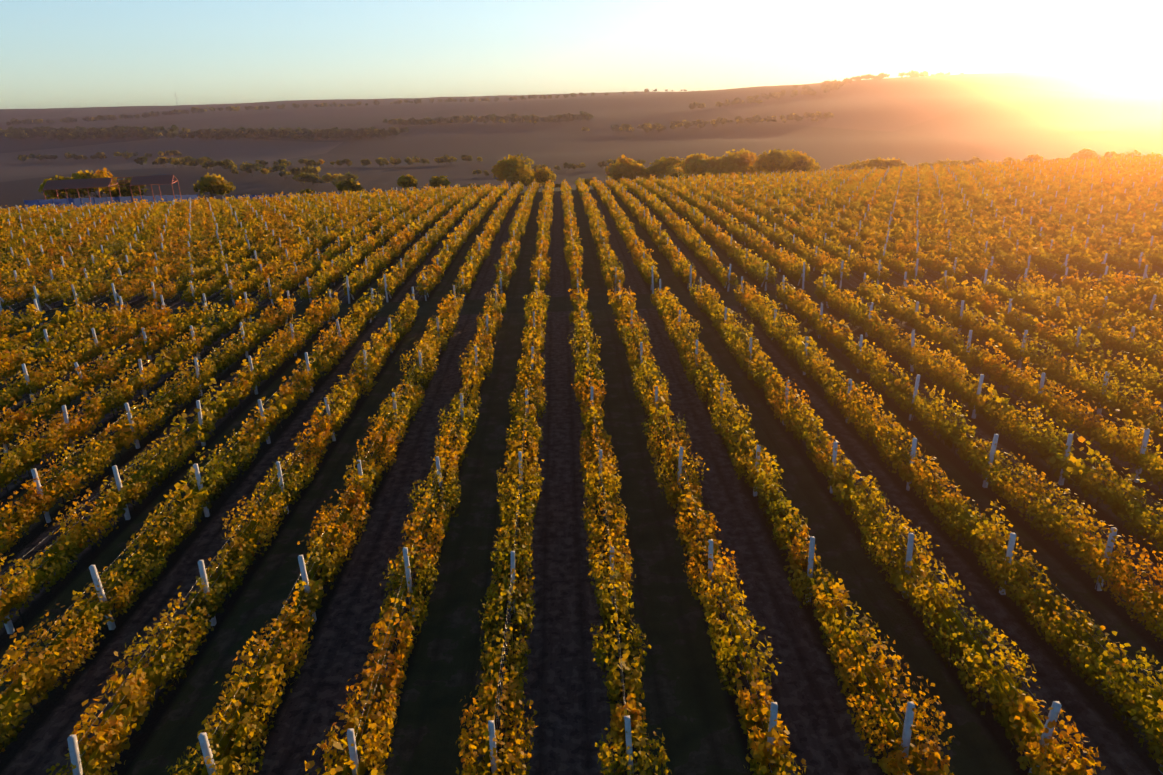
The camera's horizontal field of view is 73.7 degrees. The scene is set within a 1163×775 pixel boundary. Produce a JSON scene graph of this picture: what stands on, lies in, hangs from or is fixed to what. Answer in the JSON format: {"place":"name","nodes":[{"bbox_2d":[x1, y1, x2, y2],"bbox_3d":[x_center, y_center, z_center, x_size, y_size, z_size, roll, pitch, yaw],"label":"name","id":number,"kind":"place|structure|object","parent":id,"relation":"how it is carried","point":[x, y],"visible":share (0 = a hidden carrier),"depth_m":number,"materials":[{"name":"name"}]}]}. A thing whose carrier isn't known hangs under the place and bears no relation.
{"place":"outdoors","nodes":[
{"label":"outdoors","id":0,"kind":"place"},
{"bbox_2d":[0,70,1147,199],"bbox_3d":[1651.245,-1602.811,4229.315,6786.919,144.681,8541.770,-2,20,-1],"label":"tree","id":1,"kind":"object","parent":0,"point":[545,174],"depth_m":787.22,"materials":[{"name":"green plant"}]},
{"bbox_2d":[0,71,1162,774],"bbox_3d":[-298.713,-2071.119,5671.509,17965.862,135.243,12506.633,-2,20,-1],"label":"ground","id":2,"kind":"structure","parent":0,"point":[682,685],"depth_m":30.20,"materials":[{"name":"brown soil"}]},
{"bbox_2d":[43,175,181,202],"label":"shed frame","id":3,"kind":"object","parent":2,"relation":"on","point":[158,180],"visible":0.92,"depth_m":177.96,"materials":[{"name":"brown"}]},
{"bbox_2d":[23,94,337,207],"bbox_3d":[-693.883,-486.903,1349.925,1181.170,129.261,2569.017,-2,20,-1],"label":"mast poles","id":4,"kind":"object","parent":2,"relation":"on","point":[131,195],"visible":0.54,"depth_m":187.17,"materials":[{"name":"grey metal"}]},
{"bbox_2d":[24,192,372,207],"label":"water","id":5,"kind":"structure","parent":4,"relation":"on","point":[77,202],"depth_m":181.12,"materials":[{"name":"blue liquid"}]},
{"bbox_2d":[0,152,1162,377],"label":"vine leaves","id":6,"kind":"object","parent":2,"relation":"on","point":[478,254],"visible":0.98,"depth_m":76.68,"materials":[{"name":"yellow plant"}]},
{"bbox_2d":[0,153,1162,774],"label":"posts","id":7,"kind":"object","parent":2,"relation":"on","point":[206,749],"visible":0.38,"depth_m":41.81,"materials":[{"name":"concrete"}]},
{"bbox_2d":[0,209,1162,767],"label":"wires","id":8,"kind":"object","parent":7,"relation":"attached to","point":[600,485],"visible":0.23,"depth_m":28.95,"materials":[{"name":"grey metal"}]},
{"bbox_2d":[0,158,1162,774],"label":"vine","id":9,"kind":"object","parent":7,"relation":"attached to","point":[362,768],"depth_m":27.83,"materials":[{"name":"yellow plant"}]}
]}

